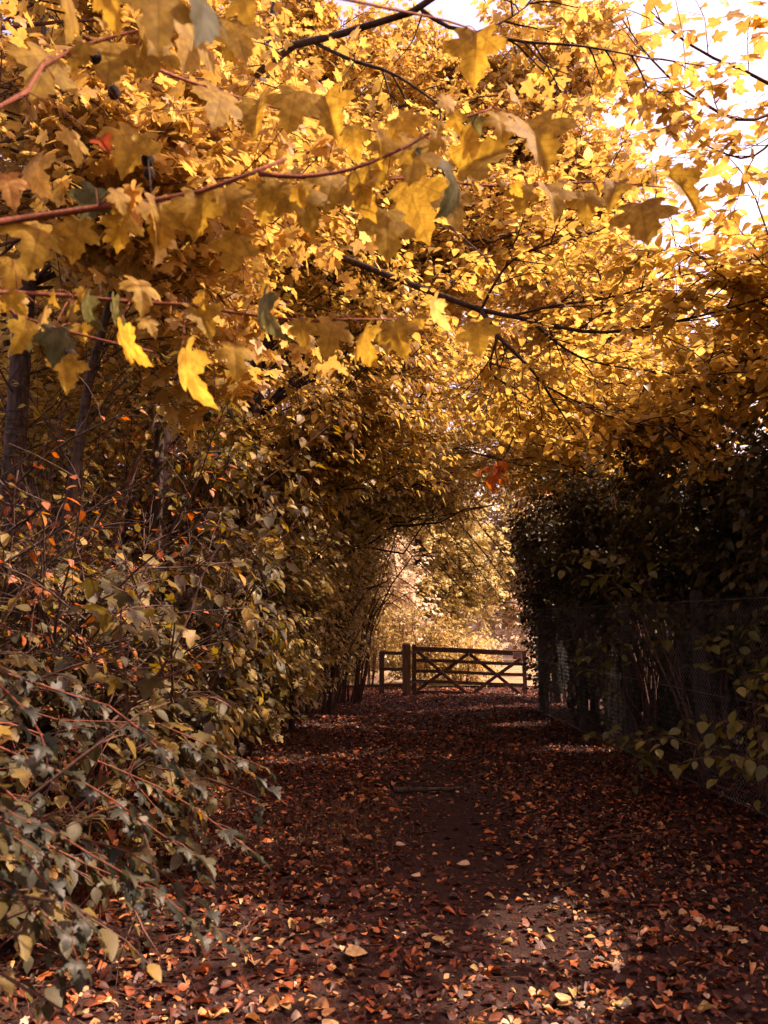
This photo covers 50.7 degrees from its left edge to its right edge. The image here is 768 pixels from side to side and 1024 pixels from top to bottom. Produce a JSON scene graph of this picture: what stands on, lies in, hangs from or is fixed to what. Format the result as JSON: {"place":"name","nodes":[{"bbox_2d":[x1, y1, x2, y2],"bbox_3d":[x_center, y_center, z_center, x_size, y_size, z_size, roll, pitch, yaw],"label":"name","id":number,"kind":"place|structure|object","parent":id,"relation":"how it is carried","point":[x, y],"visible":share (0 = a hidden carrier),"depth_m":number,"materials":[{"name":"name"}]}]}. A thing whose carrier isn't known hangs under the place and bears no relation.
{"place":"outdoors","nodes":[
{"label":"outdoors","id":0,"kind":"place"},
{"bbox_2d":[0,621,767,1022],"bbox_3d":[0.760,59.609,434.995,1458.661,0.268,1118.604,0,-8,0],"label":"ground","id":1,"kind":"structure","parent":0,"point":[12,1007],"depth_m":6.13,"materials":[{"name":"brown soil"}]},
{"bbox_2d":[0,695,125,871],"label":"cane clump","id":2,"kind":"object","parent":1,"relation":"on","point":[52,809],"visible":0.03,"depth_m":4.56,"materials":[{"name":"red plant"}]},
{"bbox_2d":[0,276,139,537],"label":"woodland tree","id":3,"kind":"object","parent":1,"relation":"on","point":[89,454],"depth_m":12.24,"materials":[{"name":"yellow plant"}]},
{"bbox_2d":[0,302,151,660],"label":"sapling tree","id":4,"kind":"object","parent":1,"relation":"on","point":[43,379],"visible":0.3,"depth_m":7.17,"materials":[{"name":"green plant"}]},
{"bbox_2d":[1,687,178,928],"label":"cane clump","id":5,"kind":"object","parent":1,"relation":"on","point":[111,833],"visible":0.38,"depth_m":4.16,"materials":[{"name":"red plant"}]},
{"bbox_2d":[0,203,182,595],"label":"woodland tree","id":6,"kind":"object","parent":1,"relation":"on","point":[4,316],"visible":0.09,"depth_m":8.64,"materials":[{"name":"yellow plant"}]},
{"bbox_2d":[0,431,200,805],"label":"hazel shrub","id":7,"kind":"object","parent":1,"relation":"on","point":[5,539],"visible":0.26,"depth_m":5.17,"materials":[{"name":"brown plant"}]},
{"bbox_2d":[0,601,211,1023],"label":"hazel shrub","id":8,"kind":"object","parent":1,"relation":"on","point":[107,940],"visible":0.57,"depth_m":3.32,"materials":[{"name":"green plant"}]},
{"bbox_2d":[0,403,235,704],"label":"hazel shrub","id":9,"kind":"object","parent":1,"relation":"on","point":[53,485],"visible":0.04,"depth_m":6.92,"materials":[{"name":"brown plant"}]},
{"bbox_2d":[0,543,262,945],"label":"hazel shrub","id":10,"kind":"object","parent":1,"relation":"on","point":[148,683],"visible":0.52,"depth_m":4.23,"materials":[{"name":"green plant"}]},
{"bbox_2d":[0,158,268,520],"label":"woodland tree","id":11,"kind":"object","parent":1,"relation":"on","point":[142,434],"visible":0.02,"depth_m":11.57,"materials":[{"name":"yellow plant"}]},
{"bbox_2d":[55,414,223,568],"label":"hazel shrub","id":12,"kind":"object","parent":1,"relation":"on","point":[114,473],"visible":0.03,"depth_m":9.37,"materials":[{"name":"brown plant"}]},
{"bbox_2d":[0,668,286,1013],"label":"maple sapling","id":13,"kind":"object","parent":1,"relation":"on","point":[127,878],"visible":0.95,"depth_m":2.53,"materials":[{"name":"green plant"}]},
{"bbox_2d":[0,373,286,871],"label":"dead thicket","id":14,"kind":"object","parent":1,"relation":"on","point":[39,590],"visible":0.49,"depth_m":4.56,"materials":[{"name":"brown plant"}]},
{"bbox_2d":[0,478,311,882],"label":"hazel shrub","id":15,"kind":"object","parent":1,"relation":"on","point":[225,705],"visible":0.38,"depth_m":5.61,"materials":[{"name":"green plant"}]},
{"bbox_2d":[22,412,292,711],"bbox_3d":[-2.276,0.594,7.146,2.857,3.743,2.957,0,-8,0],"label":"dead thicket","id":16,"kind":"object","parent":1,"relation":"on","point":[143,535],"visible":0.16,"depth_m":7.49,"materials":[{"name":"brown plant"}]},
{"bbox_2d":[0,0,348,591],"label":"maple tree","id":17,"kind":"object","parent":1,"relation":"on","point":[23,360],"visible":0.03,"depth_m":6.52,"materials":[{"name":"yellow plant"}]},
{"bbox_2d":[67,301,295,566],"bbox_3d":[-1.749,0.285,7.077,1.956,4.311,1.628,0,-8,0],"label":"sapling tree","id":18,"kind":"object","parent":1,"relation":"on","point":[243,485],"visible":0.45,"depth_m":7.06,"materials":[{"name":"brown plant"}]},
{"bbox_2d":[0,38,380,818],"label":"sapling tree","id":19,"kind":"object","parent":1,"relation":"on","point":[194,278],"visible":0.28,"depth_m":5.77,"materials":[{"name":"yellow plant"}]},
{"bbox_2d":[0,0,380,358],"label":"maple tree","id":20,"kind":"object","parent":1,"relation":"on","point":[94,107],"visible":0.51,"depth_m":5.00,"materials":[{"name":"yellow plant"}]},
{"bbox_2d":[145,434,259,515],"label":"hazel shrub","id":21,"kind":"object","parent":1,"relation":"on","point":[185,472],"depth_m":12.49,"materials":[{"name":"brown plant"}]},
{"bbox_2d":[78,123,336,614],"bbox_3d":[-1.717,-0.885,7.939,2.711,6.888,2.410,2,-8,-17],"label":"hornbeam tree","id":22,"kind":"object","parent":1,"relation":"on","point":[158,462],"visible":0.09,"depth_m":7.65,"materials":[{"name":"yellow plant"}]},
{"bbox_2d":[51,415,366,797],"bbox_3d":[-1.823,0.821,7.837,3.334,3.614,3.438,0,-8,0],"label":"hazel shrub","id":23,"kind":"object","parent":1,"relation":"on","point":[280,665],"visible":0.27,"depth_m":7.40,"materials":[{"name":"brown plant"}]},
{"bbox_2d":[96,386,326,766],"bbox_3d":[-2.054,0.702,9.048,2.730,4.196,3.228,0,-8,0],"label":"dead thicket","id":24,"kind":"object","parent":1,"relation":"on","point":[178,481],"visible":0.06,"depth_m":8.52,"materials":[{"name":"brown plant"}]},
{"bbox_2d":[103,290,334,521],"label":"woodland tree","id":25,"kind":"object","parent":1,"relation":"on","point":[266,414],"depth_m":20.86,"materials":[{"name":"yellow plant"}]},
{"bbox_2d":[157,74,340,553],"bbox_3d":[-2.027,-1.335,9.230,3.021,8.059,2.595,6,-10,-38],"label":"birch tree","id":26,"kind":"object","parent":1,"relation":"on","point":[165,472],"depth_m":8.71,"materials":[{"name":"brown plant"}]},
{"bbox_2d":[103,378,420,758],"bbox_3d":[-1.456,0.519,9.897,3.798,4.837,3.623,0,-8,0],"label":"hazel shrub","id":27,"kind":"object","parent":1,"relation":"on","point":[300,661],"visible":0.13,"depth_m":9.64,"materials":[{"name":"brown plant"}]},
{"bbox_2d":[188,417,407,735],"bbox_3d":[-1.393,0.778,11.764,3.513,4.900,3.545,0,-8,0],"label":"hazel shrub","id":28,"kind":"object","parent":1,"relation":"on","point":[290,702],"visible":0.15,"depth_m":11.57,"materials":[{"name":"brown plant"}]},
{"bbox_2d":[181,231,425,524],"bbox_3d":[-1.944,-1.856,15.666,5.609,10.865,5.009,0,-8,0],"label":"woodland tree","id":29,"kind":"object","parent":1,"relation":"on","point":[274,388],"visible":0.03,"depth_m":15.28,"materials":[{"name":"yellow plant"}]},
{"bbox_2d":[173,273,501,623],"bbox_3d":[-0.438,0.067,9.098,3.857,5.313,3.545,0,-8,0],"label":"hazel tree","id":30,"kind":"object","parent":1,"relation":"on","point":[355,438],"visible":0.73,"depth_m":8.74,"materials":[{"name":"yellow plant"}]},
{"bbox_2d":[0,0,702,409],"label":"sycamore tree","id":31,"kind":"object","parent":1,"relation":"on","point":[418,194],"visible":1,"depth_m":2.16,"materials":[{"name":"yellow plant"}]},
{"bbox_2d":[297,510,437,702],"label":"hazel shrub","id":32,"kind":"object","parent":1,"relation":"on","point":[358,679],"visible":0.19,"depth_m":15.67,"materials":[{"name":"brown plant"}]},
{"bbox_2d":[274,419,465,714],"bbox_3d":[-0.584,0.859,14.142,3.979,5.348,3.190,0,-8,0],"label":"hazel shrub","id":33,"kind":"object","parent":1,"relation":"on","point":[330,696],"visible":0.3,"depth_m":13.69,"materials":[{"name":"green plant"}]},
{"bbox_2d":[292,521,452,669],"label":"woodland tree","id":34,"kind":"object","parent":1,"relation":"on","point":[405,585],"visible":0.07,"depth_m":26.19,"materials":[{"name":"yellow plant"}]},
{"bbox_2d":[339,557,414,686],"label":"bramble bush","id":35,"kind":"object","parent":1,"relation":"on","point":[373,668],"visible":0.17,"depth_m":19.67,"materials":[{"name":"yellow plant"}]},
{"bbox_2d":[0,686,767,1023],"bbox_3d":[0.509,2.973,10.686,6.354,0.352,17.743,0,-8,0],"label":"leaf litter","id":36,"kind":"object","parent":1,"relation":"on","point":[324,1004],"visible":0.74,"depth_m":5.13,"materials":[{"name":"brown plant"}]},
{"bbox_2d":[432,936,445,943],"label":"fallen leaf","id":37,"kind":"object","parent":36,"relation":"on","point":[439,938],"visible":1,"depth_m":4.09,"materials":[{"name":"brown plant"}]},
{"bbox_2d":[555,993,570,1007],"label":"fallen leaf","id":38,"kind":"object","parent":36,"relation":"on","point":[564,997],"visible":1,"depth_m":3.48,"materials":[{"name":"yellow plant"}]},
{"bbox_2d":[721,925,738,932],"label":"fallen leaf","id":39,"kind":"object","parent":36,"relation":"on","point":[731,928],"visible":1,"depth_m":4.18,"materials":[{"name":"brown plant"}]},
{"bbox_2d":[379,643,410,694],"bbox_3d":[0.236,3.581,17.702,0.682,1.415,0.175,0,-8,0],"label":"timber fence","id":40,"kind":"object","parent":1,"relation":"on","point":[405,684],"visible":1,"depth_m":17.65,"materials":[{"name":"brown wood"}]},
{"bbox_2d":[264,281,533,686],"bbox_3d":[0.067,-2.150,20.919,7.697,13.199,5.079,-3,-8,21],"label":"woodland tree","id":41,"kind":"object","parent":1,"relation":"on","point":[443,366],"visible":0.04,"depth_m":20.43,"materials":[{"name":"yellow plant"}]},
{"bbox_2d":[285,401,531,698],"bbox_3d":[1.298,0.764,16.298,3.748,5.933,5.584,-7,-11,44],"label":"thorn tree","id":42,"kind":"object","parent":1,"relation":"on","point":[473,581],"visible":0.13,"depth_m":16.96,"materials":[{"name":"yellow plant"}]},
{"bbox_2d":[220,0,604,458],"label":"maple tree","id":43,"kind":"object","parent":1,"relation":"on","point":[482,239],"visible":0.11,"depth_m":11.22,"materials":[{"name":"yellow plant"}]},
{"bbox_2d":[370,577,462,686],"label":"bramble bush","id":44,"kind":"object","parent":1,"relation":"on","point":[428,640],"visible":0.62,"depth_m":19.54,"materials":[{"name":"yellow plant"}]},
{"bbox_2d":[286,390,548,592],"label":"thorn tree","id":45,"kind":"object","parent":1,"relation":"on","point":[436,498],"visible":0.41,"depth_m":13.16,"materials":[{"name":"yellow plant"}]},
{"bbox_2d":[370,428,489,632],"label":"woodland tree","id":46,"kind":"object","parent":1,"relation":"on","point":[443,519],"depth_m":35.76,"materials":[{"name":"yellow plant"}]},
{"bbox_2d":[418,621,503,686],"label":"bramble bush","id":47,"kind":"object","parent":1,"relation":"on","point":[465,667],"visible":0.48,"depth_m":20.30,"materials":[{"name":"yellow plant"}]},
{"bbox_2d":[410,644,526,694],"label":"farm gate","id":48,"kind":"structure","parent":1,"relation":"on","point":[516,654],"depth_m":17.67,"materials":[{"name":"brown wood"}]},
{"bbox_2d":[407,214,552,517],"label":"woodland tree","id":49,"kind":"object","parent":1,"relation":"on","point":[510,339],"visible":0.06,"depth_m":22.92,"materials":[{"name":"yellow plant"}]},
{"bbox_2d":[199,0,767,760],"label":"hornbeam tree","id":50,"kind":"object","parent":1,"relation":"on","point":[607,420],"visible":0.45,"depth_m":6.67,"materials":[{"name":"yellow plant"}]},
{"bbox_2d":[476,435,513,494],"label":"broken sprig","id":51,"kind":"object","parent":50,"relation":"attached to","point":[491,482],"visible":1,"depth_m":7.34,"materials":[{"name":"brown plant"}]},
{"bbox_2d":[458,445,563,662],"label":"woodland tree","id":52,"kind":"object","parent":1,"relation":"on","point":[505,618],"visible":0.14,"depth_m":30.42,"materials":[{"name":"yellow plant"}]},
{"bbox_2d":[479,489,551,594],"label":"woodland tree","id":53,"kind":"object","parent":1,"relation":"on","point":[495,495],"depth_m":36.84,"materials":[{"name":"yellow plant"}]},
{"bbox_2d":[344,0,715,496],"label":"maple tree","id":54,"kind":"object","parent":1,"relation":"on","point":[501,73],"visible":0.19,"depth_m":12.56,"materials":[{"name":"yellow plant"}]},
{"bbox_2d":[447,372,628,709],"bbox_3d":[2.909,0.347,15.174,4.029,6.668,2.992,0,-8,0],"label":"hornbeam tree","id":55,"kind":"object","parent":1,"relation":"on","point":[513,486],"visible":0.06,"depth_m":14.92,"materials":[{"name":"yellow plant"}]},
{"bbox_2d":[392,336,692,508],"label":"hornbeam tree","id":56,"kind":"object","parent":1,"relation":"on","point":[542,465],"visible":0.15,"depth_m":11.94,"materials":[{"name":"yellow plant"}]},
{"bbox_2d":[505,491,595,702],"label":"hedge shrub","id":57,"kind":"object","parent":1,"relation":"on","point":[531,644],"visible":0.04,"depth_m":16.16,"materials":[{"name":"green plant"}]},
{"bbox_2d":[501,459,621,715],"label":"hedge shrub","id":58,"kind":"object","parent":1,"relation":"on","point":[546,589],"visible":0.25,"depth_m":13.85,"materials":[{"name":"green plant"}]},
{"bbox_2d":[476,334,699,519],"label":"woodland tree","id":59,"kind":"object","parent":1,"relation":"on","point":[569,386],"depth_m":17.14,"materials":[{"name":"yellow plant"}]},
{"bbox_2d":[519,456,659,731],"bbox_3d":[3.584,1.110,12.278,2.727,4.358,3.287,0,-8,0],"label":"hedge shrub","id":60,"kind":"object","parent":1,"relation":"on","point":[558,549],"visible":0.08,"depth_m":11.94,"materials":[{"name":"green plant"}]},
{"bbox_2d":[550,624,661,729],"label":"bramble bush","id":61,"kind":"object","parent":1,"relation":"on","point":[569,705],"visible":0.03,"depth_m":13.35,"materials":[{"name":"green plant"}]},
{"bbox_2d":[450,306,767,509],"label":"hornbeam tree","id":62,"kind":"object","parent":1,"relation":"on","point":[615,389],"visible":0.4,"depth_m":8.69,"materials":[{"name":"yellow plant"}]},
{"bbox_2d":[520,436,741,752],"bbox_3d":[3.456,0.958,10.508,3.049,4.174,3.267,0,-8,0],"label":"hedge shrub","id":63,"kind":"object","parent":1,"relation":"on","point":[592,540],"visible":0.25,"depth_m":10.69,"materials":[{"name":"green plant"}]},
{"bbox_2d":[518,0,767,249],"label":"maple tree","id":64,"kind":"object","parent":1,"relation":"on","point":[640,40],"visible":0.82,"depth_m":4.49,"materials":[{"name":"yellow plant"}]},
{"bbox_2d":[536,590,767,816],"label":"chain link fence","id":65,"kind":"object","parent":1,"relation":"on","point":[700,688],"visible":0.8,"depth_m":9.46,"materials":[{"name":"grey metal"}]},
{"bbox_2d":[588,620,733,747],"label":"bramble bush","id":66,"kind":"object","parent":1,"relation":"on","point":[659,699],"visible":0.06,"depth_m":11.03,"materials":[{"name":"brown plant"}]},
{"bbox_2d":[594,101,767,449],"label":"hornbeam tree","id":67,"kind":"object","parent":1,"relation":"on","point":[758,385],"visible":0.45,"depth_m":5.95,"materials":[{"name":"yellow plant"}]},
{"bbox_2d":[595,430,767,781],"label":"hedge shrub","id":68,"kind":"object","parent":1,"relation":"on","point":[668,539],"visible":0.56,"depth_m":8.46,"materials":[{"name":"green plant"}]},
{"bbox_2d":[620,669,767,810],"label":"hazel sprout","id":69,"kind":"object","parent":1,"relation":"on","point":[760,772],"visible":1,"depth_m":5.17,"materials":[{"name":"green plant"}]},
{"bbox_2d":[632,595,767,779],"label":"bramble bush","id":70,"kind":"object","parent":1,"relation":"on","point":[716,702],"visible":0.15,"depth_m":9.08,"materials":[{"name":"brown plant"}]},
{"bbox_2d":[648,334,767,799],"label":"hazel tree","id":71,"kind":"object","parent":1,"relation":"on","point":[740,438],"visible":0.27,"depth_m":7.72,"materials":[{"name":"yellow plant"}]},
{"bbox_2d":[657,371,767,718],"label":"hedge shrub","id":72,"kind":"object","parent":1,"relation":"on","point":[746,485],"visible":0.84,"depth_m":7.04,"materials":[{"name":"green plant"}]},
{"bbox_2d":[751,413,767,559],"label":"hedge shrub","id":73,"kind":"object","parent":1,"relation":"on","point":[765,551],"visible":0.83,"depth_m":6.31,"materials":[{"name":"green plant"}]},
{"bbox_2d":[0,0,767,620],"label":"sky","id":74,"kind":"structure","parent":0,"point":[458,11],"materials":[{"name":"white"}]},
{"bbox_2d":[5,689,767,1023],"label":"path","id":75,"kind":"structure","parent":0,"point":[461,851],"depth_m":4.52,"materials":[{"name":"soil"}]},
{"bbox_2d":[232,916,258,944],"bbox_3d":[-0.705,2.118,4.127,0.059,0.036,0.416,-2,-8,11],"label":"fallen stick","id":76,"kind":"object","parent":75,"relation":"on","point":[239,933],"visible":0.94,"depth_m":4.05,"materials":[{"name":"brown wood"}]},
{"bbox_2d":[164,727,473,918],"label":"fallen leaves","id":77,"kind":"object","parent":75,"relation":"on","point":[330,828],"depth_m":6.22,"materials":[{"name":"brown plant"}]},
{"bbox_2d":[322,1018,338,1023],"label":"fallen leaf","id":78,"kind":"object","parent":75,"relation":"on","point":[327,1021],"visible":1,"depth_m":3.17,"materials":[{"name":"brown plant"}]},
{"bbox_2d":[324,912,365,925],"bbox_3d":[-0.201,2.167,4.351,0.254,0.057,0.075,-3,-8,24],"label":"fallen stick","id":79,"kind":"object","parent":75,"relation":"on","point":[344,918],"visible":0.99,"depth_m":4.33,"materials":[{"name":"brown wood"}]},
{"bbox_2d":[337,944,367,955],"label":"fallen leaf","id":80,"kind":"object","parent":75,"relation":"on","point":[353,950],"visible":1,"depth_m":3.90,"materials":[{"name":"brown plant"}]},
{"bbox_2d":[22,696,767,1023],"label":"twig litter","id":81,"kind":"object","parent":75,"relation":"on","point":[447,867],"visible":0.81,"depth_m":4.76,"materials":[{"name":"brown plant"}]},
{"bbox_2d":[393,786,462,792],"bbox_3d":[0.421,2.636,7.693,0.668,0.059,0.086,0,-8,-1],"label":"fallen stick","id":82,"kind":"object","parent":75,"relation":"on","point":[410,789],"visible":1,"depth_m":7.68,"materials":[{"name":"brown wood"}]},
{"bbox_2d":[457,860,473,865],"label":"fallen leaf","id":83,"kind":"object","parent":75,"relation":"on","point":[464,862],"visible":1,"depth_m":5.38,"materials":[{"name":"brown plant"}]},
{"bbox_2d":[556,632,654,764],"bbox_3d":[2.340,2.038,8.545,1.004,1.531,0.498,-2,-8,12],"label":"hazel sprout","id":84,"kind":"object","parent":75,"relation":"on","point":[608,664],"visible":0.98,"depth_m":8.52,"materials":[{"name":"green plant"}]},
{"bbox_2d":[551,549,709,800],"bbox_3d":[2.262,1.478,7.370,1.402,2.326,0.573,1,-8,-10],"label":"hazel sprout","id":85,"kind":"object","parent":75,"relation":"on","point":[602,580],"visible":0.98,"depth_m":7.41,"materials":[{"name":"green plant"}]},
{"bbox_2d":[598,831,666,839],"bbox_3d":[1.841,2.382,5.950,0.591,0.035,0.068,2,-8,-16],"label":"fallen stick","id":86,"kind":"object","parent":75,"relation":"on","point":[629,833],"visible":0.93,"depth_m":5.95,"materials":[{"name":"brown wood"}]},
{"bbox_2d":[583,708,721,794],"bbox_3d":[2.401,2.205,7.372,1.271,0.856,0.740,0,-8,0],"label":"hazel sprout","id":87,"kind":"object","parent":75,"relation":"on","point":[647,755],"visible":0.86,"depth_m":7.30,"materials":[{"name":"green plant"}]},
{"bbox_2d":[693,605,767,800],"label":"hazel sprout","id":88,"kind":"object","parent":75,"relation":"on","point":[752,633],"visible":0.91,"depth_m":6.24,"materials":[{"name":"green plant"}]},
{"bbox_2d":[301,635,537,685],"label":"field","id":89,"kind":"structure","parent":0,"point":[513,669],"depth_m":24.18,"materials":[{"name":"plant"}]},
{"bbox_2d":[376,475,515,664],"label":"woodland tree","id":90,"kind":"object","parent":89,"relation":"on","point":[474,601],"visible":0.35,"depth_m":28.19,"materials":[{"name":"yellow plant"}]}
]}

